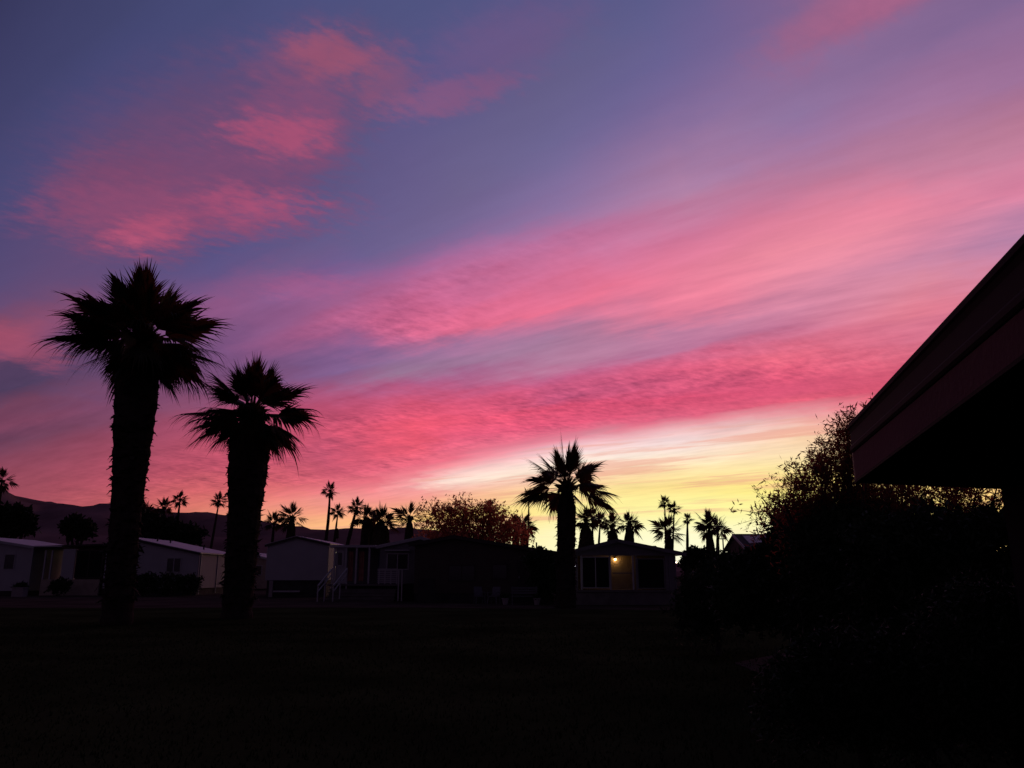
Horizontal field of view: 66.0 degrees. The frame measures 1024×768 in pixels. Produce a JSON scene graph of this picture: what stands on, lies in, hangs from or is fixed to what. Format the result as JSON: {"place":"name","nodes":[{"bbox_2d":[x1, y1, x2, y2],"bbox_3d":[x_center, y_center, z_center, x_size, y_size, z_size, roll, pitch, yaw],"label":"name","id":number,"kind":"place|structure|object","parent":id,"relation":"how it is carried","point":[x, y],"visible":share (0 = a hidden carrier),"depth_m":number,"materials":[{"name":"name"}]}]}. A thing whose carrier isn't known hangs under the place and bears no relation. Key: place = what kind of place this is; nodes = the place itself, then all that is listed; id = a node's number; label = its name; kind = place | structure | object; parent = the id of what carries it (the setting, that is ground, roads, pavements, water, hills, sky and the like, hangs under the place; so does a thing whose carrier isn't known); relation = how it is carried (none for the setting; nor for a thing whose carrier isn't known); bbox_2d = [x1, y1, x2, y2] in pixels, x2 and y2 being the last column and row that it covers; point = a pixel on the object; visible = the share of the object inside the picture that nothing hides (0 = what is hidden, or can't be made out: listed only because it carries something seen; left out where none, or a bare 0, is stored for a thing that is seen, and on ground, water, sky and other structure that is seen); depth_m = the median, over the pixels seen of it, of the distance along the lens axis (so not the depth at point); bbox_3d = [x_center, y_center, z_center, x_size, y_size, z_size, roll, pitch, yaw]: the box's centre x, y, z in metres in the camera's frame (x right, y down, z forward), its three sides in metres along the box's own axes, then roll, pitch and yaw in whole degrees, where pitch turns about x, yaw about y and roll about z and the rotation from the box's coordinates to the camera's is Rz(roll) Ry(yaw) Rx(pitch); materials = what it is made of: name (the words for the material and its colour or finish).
{"place":"outdoors","nodes":[
{"label":"outdoors","id":0,"kind":"place"},
{"bbox_2d":[1,491,682,575],"bbox_3d":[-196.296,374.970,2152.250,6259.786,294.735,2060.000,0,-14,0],"label":"hills","id":1,"kind":"structure","parent":0,"point":[52,515],"depth_m":1694.51,"materials":[{"name":"black"}]},
{"bbox_2d":[0,576,702,609],"bbox_3d":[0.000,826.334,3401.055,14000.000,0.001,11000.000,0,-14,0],"label":"ground","id":2,"kind":"structure","parent":0,"point":[144,601],"depth_m":45.71,"materials":[{"name":"soil"}]},
{"bbox_2d":[0,466,19,504],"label":"palm tree","id":3,"kind":"object","parent":2,"relation":"on","point":[4,486],"visible":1,"depth_m":139.64,"materials":[{"name":"black plant"}]},
{"bbox_2d":[11,580,28,596],"bbox_3d":[-37.447,15.565,60.077,1.543,1.261,1.096,0,-14,0],"label":"planter","id":4,"kind":"object","parent":2,"relation":"on","point":[19,589],"visible":1,"depth_m":59.73,"materials":[{"name":"grey concrete"}]},
{"bbox_2d":[0,500,41,538],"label":"tree","id":5,"kind":"object","parent":2,"relation":"on","point":[19,520],"visible":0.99,"depth_m":93.00,"materials":[{"name":"black plant"}]},
{"bbox_2d":[0,538,90,594],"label":"mobile home","id":6,"kind":"object","parent":2,"relation":"on","point":[21,560],"visible":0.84,"depth_m":64.59,"materials":[{"name":"white"}]},
{"bbox_2d":[2,554,15,569],"bbox_3d":[-41.059,14.524,64.375,0.913,1.274,0.070,0,-14,0],"label":"window","id":7,"kind":"structure","parent":6,"relation":"in","point":[9,559],"depth_m":64.36,"materials":[{"name":"black glass"}]},
{"bbox_2d":[43,576,73,595],"bbox_3d":[-35.610,15.939,62.075,2.256,1.653,1.603,4,-14,-16],"label":"shrub","id":8,"kind":"object","parent":2,"relation":"on","point":[61,585],"visible":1,"depth_m":61.80,"materials":[{"name":"black plant"}]},
{"bbox_2d":[57,512,98,544],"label":"tree","id":9,"kind":"object","parent":2,"relation":"on","point":[80,528],"visible":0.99,"depth_m":117.43,"materials":[{"name":"black plant"}]},
{"bbox_2d":[39,538,225,594],"bbox_3d":[-31.952,15.930,68.896,13.110,4.708,10.020,0,-14,0],"label":"mobile home","id":10,"kind":"object","parent":2,"relation":"on","point":[164,556],"visible":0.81,"depth_m":64.43,"materials":[{"name":"white"}]},
{"bbox_2d":[74,550,104,577],"bbox_3d":[-34.525,14.704,64.332,2.228,2.254,0.070,0,-14,0],"label":"window","id":11,"kind":"structure","parent":10,"relation":"in","point":[89,563],"depth_m":64.31,"materials":[{"name":"black glass"}]},
{"bbox_2d":[165,558,181,572],"bbox_3d":[-27.605,14.781,64.313,1.223,1.196,0.070,0,-14,0],"label":"window","id":12,"kind":"structure","parent":10,"relation":"in","point":[173,565],"depth_m":64.30,"materials":[{"name":"black glass"}]},
{"bbox_2d":[135,571,160,595],"bbox_3d":[-28.613,15.619,61.499,2.599,2.071,2.190,0,-14,0],"label":"shrub","id":13,"kind":"object","parent":2,"relation":"on","point":[145,580],"visible":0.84,"depth_m":61.25,"materials":[{"name":"black plant"}]},
{"bbox_2d":[143,501,160,512],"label":"palm tree","id":14,"kind":"object","parent":2,"relation":"on","point":[145,505],"visible":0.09,"depth_m":108.49,"materials":[{"name":"black plant"}]},
{"bbox_2d":[153,496,173,515],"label":"palm tree","id":15,"kind":"object","parent":2,"relation":"on","point":[162,503],"visible":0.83,"depth_m":168.22,"materials":[{"name":"black plant"}]},
{"bbox_2d":[148,571,181,595],"bbox_3d":[-26.937,15.629,61.589,2.909,2.001,2.161,0,-14,0],"label":"shrub","id":16,"kind":"object","parent":2,"relation":"on","point":[166,582],"visible":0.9,"depth_m":61.19,"materials":[{"name":"black plant"}]},
{"bbox_2d":[139,506,210,546],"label":"tree","id":17,"kind":"object","parent":2,"relation":"on","point":[160,526],"visible":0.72,"depth_m":97.16,"materials":[{"name":"green plant"}]},
{"bbox_2d":[166,489,189,520],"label":"palm tree","id":18,"kind":"object","parent":2,"relation":"on","point":[179,499],"visible":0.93,"depth_m":168.76,"materials":[{"name":"black plant"}]},
{"bbox_2d":[174,572,204,595],"bbox_3d":[-25.215,15.649,61.565,2.264,1.924,1.830,6,-15,-22],"label":"shrub","id":19,"kind":"object","parent":2,"relation":"on","point":[191,582],"visible":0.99,"depth_m":61.30,"materials":[{"name":"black plant"}]},
{"bbox_2d":[209,491,227,548],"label":"palm tree","id":20,"kind":"object","parent":2,"relation":"on","point":[217,503],"visible":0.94,"depth_m":148.26,"materials":[{"name":"black plant"}]},
{"bbox_2d":[254,553,266,587],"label":"mobile home","id":21,"kind":"object","parent":2,"relation":"on","point":[261,581],"visible":0.13,"depth_m":85.59,"materials":[{"name":"paint"}]},
{"bbox_2d":[255,565,262,574],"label":"window","id":22,"kind":"structure","parent":21,"relation":"in","point":[257,566],"depth_m":85.64,"materials":[{"name":"black glass"}]},
{"bbox_2d":[263,509,282,541],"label":"palm tree","id":23,"kind":"object","parent":2,"relation":"on","point":[274,516],"visible":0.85,"depth_m":117.99,"materials":[{"name":"black plant"}]},
{"bbox_2d":[274,500,307,538],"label":"palm tree","id":24,"kind":"object","parent":2,"relation":"on","point":[288,523],"visible":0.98,"depth_m":108.09,"materials":[{"name":"black plant"}]},
{"bbox_2d":[265,536,342,596],"bbox_3d":[-16.243,15.144,65.249,4.968,4.516,12.360,0,-14,0],"label":"mobile home","id":25,"kind":"object","parent":2,"relation":"on","point":[298,566],"visible":0.68,"depth_m":59.45,"materials":[{"name":"white"}]},
{"bbox_2d":[320,480,340,540],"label":"palm tree","id":26,"kind":"object","parent":2,"relation":"on","point":[330,491],"visible":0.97,"depth_m":138.59,"materials":[{"name":"black plant"}]},
{"bbox_2d":[329,503,346,542],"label":"palm tree","id":27,"kind":"object","parent":2,"relation":"on","point":[340,514],"visible":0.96,"depth_m":138.20,"materials":[{"name":"black plant"}]},
{"bbox_2d":[346,496,366,544],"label":"palm tree","id":28,"kind":"object","parent":2,"relation":"on","point":[355,510],"visible":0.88,"depth_m":128.24,"materials":[{"name":"black plant"}]},
{"bbox_2d":[349,503,376,544],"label":"palm tree","id":29,"kind":"object","parent":2,"relation":"on","point":[365,537],"visible":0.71,"depth_m":112.89,"materials":[{"name":"black plant"}]},
{"bbox_2d":[316,536,428,601],"bbox_3d":[-8.176,13.052,55.803,8.036,4.132,13.885,0,-14,0],"label":"mobile home","id":30,"kind":"object","parent":2,"relation":"on","point":[383,572],"visible":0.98,"depth_m":52.52,"materials":[{"name":"grey"}]},
{"bbox_2d":[336,551,343,566],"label":"window","id":31,"kind":"structure","parent":30,"relation":"in","point":[339,554],"depth_m":52.66,"materials":[{"name":"black glass"}]},
{"bbox_2d":[386,553,408,569],"bbox_3d":[-7.639,11.867,52.672,1.500,1.099,0.070,0,-14,0],"label":"window","id":32,"kind":"structure","parent":30,"relation":"in","point":[400,561],"depth_m":52.67,"materials":[{"name":"black glass"}]},
{"bbox_2d":[367,514,377,544],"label":"palm tree","id":33,"kind":"object","parent":2,"relation":"on","point":[371,532],"visible":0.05,"depth_m":115.35,"materials":[{"name":"black plant"}]},
{"bbox_2d":[358,503,400,544],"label":"palm tree","id":34,"kind":"object","parent":2,"relation":"on","point":[380,534],"visible":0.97,"depth_m":109.72,"materials":[{"name":"black plant"}]},
{"bbox_2d":[388,501,423,539],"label":"palm tree","id":35,"kind":"object","parent":2,"relation":"on","point":[408,519],"visible":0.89,"depth_m":108.32,"materials":[{"name":"black plant"}]},
{"bbox_2d":[412,492,534,546],"bbox_3d":[-3.532,12.946,64.285,9.895,8.383,8.876,11,-18,-39],"label":"tree","id":36,"kind":"object","parent":2,"relation":"on","point":[462,524],"visible":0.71,"depth_m":64.51,"materials":[{"name":"red plant"}]},
{"bbox_2d":[473,587,485,603],"bbox_3d":[-1.891,12.186,45.469,0.610,0.956,0.735,4,-14,-17],"label":"garden chair","id":37,"kind":"object","parent":2,"relation":"on","point":[477,590],"visible":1,"depth_m":45.65,"materials":[{"name":"plastic"}]},
{"bbox_2d":[408,535,554,602],"bbox_3d":[-1.729,12.078,51.530,9.338,4.010,8.850,0,-14,0],"label":"mobile home","id":38,"kind":"object","parent":2,"relation":"on","point":[453,568],"visible":0.8,"depth_m":48.64,"materials":[{"name":"beige"}]},
{"bbox_2d":[448,565,474,580],"bbox_3d":[-3.105,11.668,48.604,1.663,0.993,0.070,0,-14,0],"label":"window","id":39,"kind":"structure","parent":38,"relation":"in","point":[455,572],"depth_m":48.59,"materials":[{"name":"black glass"}]},
{"bbox_2d":[492,564,506,579],"bbox_3d":[-0.762,11.585,48.624,0.960,0.937,0.070,0,-14,0],"label":"window","id":40,"kind":"structure","parent":38,"relation":"in","point":[499,571],"depth_m":48.61,"materials":[{"name":"black glass"}]},
{"bbox_2d":[518,560,524,591],"bbox_3d":[0.586,11.864,48.544,0.469,1.980,0.046,0,-14,0],"label":"door","id":41,"kind":"structure","parent":38,"relation":"in","point":[521,568],"depth_m":48.53,"materials":[{"name":"black"}]},
{"bbox_2d":[487,587,500,603],"bbox_3d":[-1.013,12.091,45.078,0.610,0.956,0.735,-6,-15,22],"label":"garden chair","id":42,"kind":"object","parent":2,"relation":"on","point":[496,591],"visible":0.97,"depth_m":45.24,"materials":[{"name":"plastic"}]},
{"bbox_2d":[501,593,509,604],"bbox_3d":[-0.396,11.947,43.916,0.650,0.677,0.555,8,-16,-30],"label":"flower pot","id":43,"kind":"object","parent":2,"relation":"on","point":[505,598],"visible":1,"depth_m":43.77,"materials":[{"name":"black ceramic"}]},
{"bbox_2d":[505,512,531,543],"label":"palm tree","id":44,"kind":"object","parent":2,"relation":"on","point":[515,518],"visible":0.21,"depth_m":98.21,"materials":[{"name":"black plant"}]},
{"bbox_2d":[511,586,537,604],"bbox_3d":[0.698,11.886,44.307,1.500,0.980,0.620,0,-14,0],"label":"garden bench","id":45,"kind":"object","parent":2,"relation":"on","point":[512,590],"visible":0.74,"depth_m":44.58,"materials":[{"name":"wood"}]},
{"bbox_2d":[514,512,537,545],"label":"palm tree","id":46,"kind":"object","parent":2,"relation":"on","point":[526,518],"visible":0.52,"depth_m":100.99,"materials":[{"name":"black plant"}]},
{"bbox_2d":[532,593,541,604],"bbox_3d":[1.401,11.894,43.674,0.667,0.666,0.587,6,-15,-24],"label":"flower pot","id":47,"kind":"object","parent":2,"relation":"on","point":[536,598],"visible":1,"depth_m":43.50,"materials":[{"name":"black ceramic"}]},
{"bbox_2d":[508,436,621,607],"bbox_3d":[2.679,6.778,40.567,6.008,9.180,5.705,0,-14,0],"label":"palm tree","id":48,"kind":"object","parent":2,"relation":"on","point":[562,503],"visible":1,"depth_m":40.19,"materials":[{"name":"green plant"}]},
{"bbox_2d":[576,505,601,547],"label":"palm tree","id":49,"kind":"object","parent":2,"relation":"on","point":[586,537],"visible":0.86,"depth_m":93.11,"materials":[{"name":"black plant"}]},
{"bbox_2d":[582,507,601,536],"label":"palm tree","id":50,"kind":"object","parent":2,"relation":"on","point":[594,512],"visible":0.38,"depth_m":123.27,"materials":[{"name":"black plant"}]},
{"bbox_2d":[595,511,608,542],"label":"palm tree","id":51,"kind":"object","parent":2,"relation":"on","point":[603,514],"visible":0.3,"depth_m":125.90,"materials":[{"name":"black plant"}]},
{"bbox_2d":[600,511,625,540],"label":"palm tree","id":52,"kind":"object","parent":2,"relation":"on","point":[606,525],"visible":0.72,"depth_m":96.17,"materials":[{"name":"black plant"}]},
{"bbox_2d":[615,510,645,541],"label":"palm tree","id":53,"kind":"object","parent":2,"relation":"on","point":[629,529],"visible":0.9,"depth_m":93.20,"materials":[{"name":"black plant"}]},
{"bbox_2d":[575,539,686,604],"bbox_3d":[6.513,11.484,48.127,6.355,3.562,9.645,0,-14,0],"label":"mobile home","id":54,"kind":"object","parent":2,"relation":"on","point":[617,572],"visible":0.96,"depth_m":43.76,"materials":[{"name":"paint"}]},
{"bbox_2d":[582,557,609,587],"bbox_3d":[4.653,10.461,43.752,1.550,1.714,0.070,0,-14,0],"label":"window","id":55,"kind":"structure","parent":54,"relation":"in","point":[595,570],"depth_m":43.74,"materials":[{"name":"black glass"}]},
{"bbox_2d":[637,558,665,588],"bbox_3d":[7.724,10.523,43.737,1.523,1.636,0.070,0,-14,0],"label":"window","id":56,"kind":"structure","parent":54,"relation":"in","point":[650,571],"depth_m":43.73,"materials":[{"name":"grey glass"}]},
{"bbox_2d":[658,495,672,535],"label":"palm tree","id":57,"kind":"object","parent":2,"relation":"on","point":[663,504],"visible":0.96,"depth_m":148.53,"materials":[{"name":"black plant"}]},
{"bbox_2d":[647,512,685,549],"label":"palm tree","id":58,"kind":"object","parent":2,"relation":"on","point":[662,525],"visible":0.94,"depth_m":93.24,"materials":[{"name":"black plant"}]},
{"bbox_2d":[666,500,681,549],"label":"palm tree","id":59,"kind":"object","parent":2,"relation":"on","point":[673,511],"visible":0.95,"depth_m":148.13,"materials":[{"name":"black plant"}]},
{"bbox_2d":[681,513,694,550],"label":"palm tree","id":60,"kind":"object","parent":2,"relation":"on","point":[686,516],"visible":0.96,"depth_m":127.90,"materials":[{"name":"black plant"}]},
{"bbox_2d":[676,544,713,576],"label":"tree","id":61,"kind":"object","parent":2,"relation":"on","point":[694,556],"visible":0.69,"depth_m":77.57,"materials":[{"name":"black plant"}]},
{"bbox_2d":[693,508,726,550],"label":"palm tree","id":62,"kind":"object","parent":2,"relation":"on","point":[704,525],"visible":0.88,"depth_m":93.12,"materials":[{"name":"black plant"}]},
{"bbox_2d":[713,517,733,553],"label":"palm tree","id":63,"kind":"object","parent":2,"relation":"on","point":[728,530],"visible":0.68,"depth_m":95.04,"materials":[{"name":"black plant"}]},
{"bbox_2d":[723,533,765,553],"bbox_3d":[15.090,10.905,46.722,3.833,4.025,4.747,0,-14,0],"label":"mobile home","id":64,"kind":"object","parent":2,"relation":"on","point":[736,541],"visible":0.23,"depth_m":46.56,"materials":[{"name":"beige"}]},
{"bbox_2d":[0,607,1023,767],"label":"lawn","id":65,"kind":"structure","parent":0,"point":[356,617],"depth_m":10.96,"materials":[{"name":"green plant"}]},
{"bbox_2d":[27,258,235,625],"bbox_3d":[-13.151,1.855,27.362,6.449,12.515,6.709,0,-14,0],"label":"palm tree","id":66,"kind":"object","parent":65,"relation":"on","point":[143,360],"visible":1,"depth_m":26.95,"materials":[{"name":"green plant"}]},
{"bbox_2d":[170,351,326,618],"bbox_3d":[-10.566,3.861,31.174,5.167,10.390,5.954,-3,-14,13],"label":"palm tree","id":67,"kind":"object","parent":65,"relation":"on","point":[253,440],"visible":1,"depth_m":30.48,"materials":[{"name":"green plant"}]},
{"bbox_2d":[660,544,741,654],"bbox_3d":[4.231,4.476,16.413,2.260,2.245,1.642,0,-14,0],"label":"shrub","id":68,"kind":"object","parent":65,"relation":"on","point":[694,608],"visible":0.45,"depth_m":16.21,"materials":[{"name":"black plant"}]},
{"bbox_2d":[704,499,807,656],"bbox_3d":[4.526,3.314,13.075,2.800,2.929,1.766,0,-14,0],"label":"shrub","id":69,"kind":"object","parent":65,"relation":"on","point":[747,589],"visible":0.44,"depth_m":12.78,"materials":[{"name":"green plant"}]},
{"bbox_2d":[729,392,914,618],"bbox_3d":[4.734,2.242,11.730,3.282,4.388,2.245,0,-14,0],"label":"tree","id":70,"kind":"object","parent":65,"relation":"on","point":[820,491],"visible":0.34,"depth_m":11.46,"materials":[{"name":"green plant"}]},
{"bbox_2d":[773,495,914,673],"bbox_3d":[4.919,2.888,10.912,2.501,2.736,1.963,0,-14,0],"label":"shrub","id":71,"kind":"object","parent":65,"relation":"on","point":[819,554],"visible":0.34,"depth_m":10.80,"materials":[{"name":"green plant"}]},
{"bbox_2d":[847,483,1005,556],"bbox_3d":[5.970,2.426,10.359,3.097,3.380,2.102,0,-14,0],"label":"tree","id":72,"kind":"object","parent":65,"relation":"on","point":[953,495],"visible":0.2,"depth_m":10.51,"materials":[{"name":"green plant"}]},
{"bbox_2d":[830,494,1023,701],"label":"shrub","id":73,"kind":"object","parent":65,"relation":"on","point":[899,551],"visible":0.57,"depth_m":8.95,"materials":[{"name":"green plant"}]},
{"bbox_2d":[0,0,1023,561],"label":"sky","id":74,"kind":"structure","parent":0,"point":[667,238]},
{"bbox_2d":[735,651,793,674],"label":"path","id":75,"kind":"structure","parent":0,"point":[760,661],"depth_m":14.46,"materials":[{"name":"grey concrete"}]},
{"bbox_2d":[847,234,1023,642],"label":"patio house","id":76,"kind":"structure","parent":0,"point":[944,407],"depth_m":3.89,"materials":[{"name":"brown metal"}]}
]}

